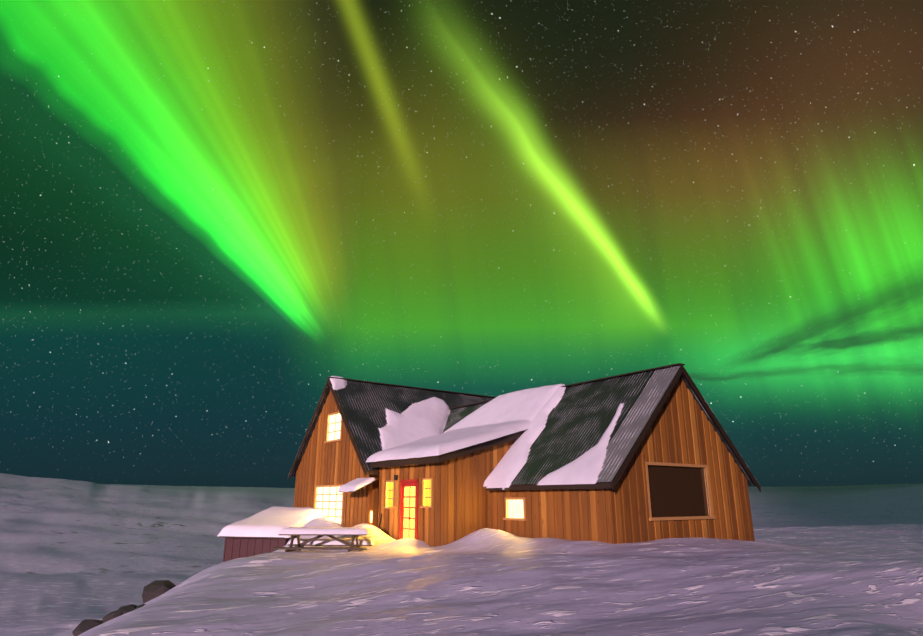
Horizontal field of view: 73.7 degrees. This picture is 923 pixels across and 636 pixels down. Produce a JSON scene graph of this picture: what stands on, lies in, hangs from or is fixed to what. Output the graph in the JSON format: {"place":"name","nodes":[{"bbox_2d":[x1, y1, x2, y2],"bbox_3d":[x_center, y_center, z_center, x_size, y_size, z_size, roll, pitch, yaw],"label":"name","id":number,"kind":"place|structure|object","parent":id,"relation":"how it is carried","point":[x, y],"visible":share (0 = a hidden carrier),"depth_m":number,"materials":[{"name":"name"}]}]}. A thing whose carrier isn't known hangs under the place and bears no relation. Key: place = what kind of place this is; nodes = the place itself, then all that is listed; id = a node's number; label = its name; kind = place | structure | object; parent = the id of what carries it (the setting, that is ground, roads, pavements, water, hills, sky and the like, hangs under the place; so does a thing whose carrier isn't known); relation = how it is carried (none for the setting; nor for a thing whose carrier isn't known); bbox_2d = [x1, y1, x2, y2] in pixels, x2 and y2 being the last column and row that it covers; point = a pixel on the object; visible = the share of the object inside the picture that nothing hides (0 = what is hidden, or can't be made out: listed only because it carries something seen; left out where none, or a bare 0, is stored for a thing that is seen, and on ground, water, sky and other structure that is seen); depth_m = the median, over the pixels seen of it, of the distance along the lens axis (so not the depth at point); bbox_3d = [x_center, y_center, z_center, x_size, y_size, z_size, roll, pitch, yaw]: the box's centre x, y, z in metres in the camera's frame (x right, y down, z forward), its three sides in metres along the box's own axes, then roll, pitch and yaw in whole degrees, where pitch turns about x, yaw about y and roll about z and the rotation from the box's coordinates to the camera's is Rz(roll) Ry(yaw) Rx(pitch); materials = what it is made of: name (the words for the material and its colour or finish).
{"place":"outdoors","nodes":[
{"label":"outdoors","id":0,"kind":"place"},
{"bbox_2d":[278,527,374,533],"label":"snow","id":1,"kind":"structure","parent":0,"point":[327,530],"depth_m":17.19,"materials":[{"name":"white snow"}]},
{"bbox_2d":[0,473,922,635],"bbox_3d":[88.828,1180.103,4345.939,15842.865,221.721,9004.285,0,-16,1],"label":"snow ground","id":2,"kind":"structure","parent":0,"point":[846,560],"depth_m":11.61,"materials":[{"name":"white snow"}]},
{"bbox_2d":[72,619,102,635],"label":"rock","id":3,"kind":"object","parent":2,"relation":"on","point":[83,626],"visible":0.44,"depth_m":11.38,"materials":[{"name":"grey stone"}]},
{"bbox_2d":[108,612,122,620],"bbox_3d":[-5.592,4.949,10.095,0.326,0.267,0.429,0,-16,-1],"label":"rock","id":4,"kind":"object","parent":2,"relation":"on","point":[116,615],"visible":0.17,"depth_m":10.01,"materials":[{"name":"grey stone"}]},
{"bbox_2d":[102,608,136,622],"bbox_3d":[-5.620,4.978,10.175,0.756,0.329,0.402,-11,-5,12],"label":"rock","id":5,"kind":"object","parent":2,"relation":"on","point":[107,617],"visible":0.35,"depth_m":10.12,"materials":[{"name":"grey stone"}]},
{"bbox_2d":[119,604,136,608],"bbox_3d":[-6.503,5.774,12.043,0.369,0.336,0.492,-2,-22,38],"label":"rock","id":6,"kind":"object","parent":2,"relation":"on","point":[130,606],"visible":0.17,"depth_m":11.99,"materials":[{"name":"grey stone"}]},
{"bbox_2d":[142,580,175,603],"bbox_3d":[-6.192,5.723,12.752,0.763,0.527,0.637,2,-7,11],"label":"rock","id":7,"kind":"object","parent":2,"relation":"on","point":[154,589],"visible":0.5,"depth_m":12.55,"materials":[{"name":"stone"}]},
{"bbox_2d":[219,536,290,561],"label":"red shed","id":8,"kind":"structure","parent":2,"relation":"on","point":[238,547],"depth_m":21.74,"materials":[{"name":"red wood"}]},
{"bbox_2d":[217,506,322,537],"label":"snow","id":9,"kind":"structure","parent":8,"relation":"on","point":[273,521],"depth_m":22.31,"materials":[{"name":"white snow"}]},
{"bbox_2d":[272,534,371,551],"bbox_3d":[-3.863,6.647,17.337,2.450,1.150,1.820,0,-16,1],"label":"picnic table","id":10,"kind":"object","parent":2,"relation":"on","point":[300,546],"visible":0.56,"depth_m":17.11,"materials":[{"name":"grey wood"}]},
{"bbox_2d":[287,538,373,544],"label":"bench snow","id":11,"kind":"structure","parent":10,"relation":"on","point":[362,541],"depth_m":17.96,"materials":[{"name":"white snow"}]},
{"bbox_2d":[608,375,651,443],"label":"roof","id":12,"kind":"structure","parent":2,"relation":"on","point":[630,409],"depth_m":17.64,"materials":[{"name":"grey metal"}]},
{"bbox_2d":[316,414,342,522],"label":"window panes","id":13,"kind":"structure","parent":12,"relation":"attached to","point":[333,489],"depth_m":23.69,"materials":[{"name":"white glass"}]},
{"bbox_2d":[327,376,346,389],"bbox_3d":[-4.939,2.649,24.706,0.800,0.662,0.840,12,-20,-35],"label":"snow patch","id":14,"kind":"object","parent":12,"relation":"on","point":[337,384],"visible":0.73,"depth_m":24.53,"materials":[{"name":"white snow"}]},
{"bbox_2d":[337,477,374,491],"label":"canopy snow","id":15,"kind":"structure","parent":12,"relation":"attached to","point":[355,484],"depth_m":20.81,"materials":[{"name":"white snow"}]},
{"bbox_2d":[340,480,374,491],"bbox_3d":[-3.584,5.756,21.044,0.750,0.388,1.150,12,-20,-35],"label":"porch canopy","id":16,"kind":"object","parent":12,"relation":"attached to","point":[361,487],"visible":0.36,"depth_m":20.61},
{"bbox_2d":[378,475,397,527],"bbox_3d":[-2.515,6.459,20.079,0.325,2.560,1.110,12,-20,-35],"label":"shovel and lamp","id":17,"kind":"object","parent":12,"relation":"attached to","point":[395,477],"visible":0.38,"depth_m":20.33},
{"bbox_2d":[388,480,430,506],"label":"window panes","id":18,"kind":"structure","parent":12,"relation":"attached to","point":[427,493],"depth_m":18.81,"materials":[{"name":"yellow glass"}]},
{"bbox_2d":[404,486,415,538],"bbox_3d":[-1.603,6.103,19.279,0.001,1.590,0.670,12,-20,-35],"label":"glass door","id":19,"kind":"structure","parent":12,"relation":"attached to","point":[406,522],"depth_m":19.30,"materials":[{"name":"yellow glass"}]},
{"bbox_2d":[378,397,450,449],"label":"snow patch","id":20,"kind":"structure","parent":12,"relation":"on","point":[420,420],"depth_m":24.42,"materials":[{"name":"white snow"}]},
{"bbox_2d":[370,500,523,521],"bbox_3d":[-0.557,6.084,19.304,5.976,0.740,0.241,-11,-20,33],"label":"glass","id":21,"kind":"object","parent":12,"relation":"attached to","point":[515,508],"visible":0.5,"depth_m":17.95,"materials":[{"name":"white glass"}]},
{"bbox_2d":[366,384,561,461],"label":"porch roof snow","id":22,"kind":"structure","parent":12,"relation":"on","point":[499,416],"depth_m":21.07,"materials":[{"name":"white snow"}]},
{"bbox_2d":[483,384,565,489],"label":"roof snow","id":23,"kind":"structure","parent":12,"relation":"attached to","point":[507,468],"depth_m":19.11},
{"bbox_2d":[537,403,623,484],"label":"roof snow","id":24,"kind":"structure","parent":12,"relation":"attached to","point":[585,468],"depth_m":16.37,"materials":[{"name":"white snow"}]},
{"bbox_2d":[648,465,708,516],"bbox_3d":[5.956,4.771,16.950,2.700,1.330,0.001,12,-20,-35],"label":"dark glass","id":25,"kind":"object","parent":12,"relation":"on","point":[675,491],"visible":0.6,"depth_m":16.94,"materials":[{"name":"brown glass"}]},
{"bbox_2d":[0,0,922,487],"label":"sky","id":26,"kind":"structure","parent":0,"point":[213,213],"materials":[{"name":"green"}]},
{"bbox_2d":[294,372,754,546],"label":"cabin walls","id":27,"kind":"structure","parent":0,"point":[681,430],"depth_m":18.06,"materials":[{"name":"brown wood"}]},
{"bbox_2d":[399,479,418,539],"bbox_3d":[-1.631,6.476,19.147,0.090,2.800,1.050,12,-20,-35],"label":"cabin door","id":28,"kind":"structure","parent":27,"relation":"in","point":[407,483],"depth_m":19.39,"materials":[{"name":"red wood"}]},
{"bbox_2d":[314,412,715,524],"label":"window frames","id":29,"kind":"structure","parent":27,"relation":"attached to","point":[710,513],"depth_m":18.06,"materials":[{"name":"brown wood"}]},
{"bbox_2d":[287,363,760,491],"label":"roof trim","id":30,"kind":"structure","parent":27,"relation":"attached to","point":[453,454],"depth_m":18.54,"materials":[{"name":"black wood"}]},
{"bbox_2d":[289,365,759,485],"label":"cabin roof sheets","id":31,"kind":"object","parent":27,"relation":"on","point":[580,417],"visible":0.25,"depth_m":18.91,"materials":[{"name":"grey metal"}]}
]}

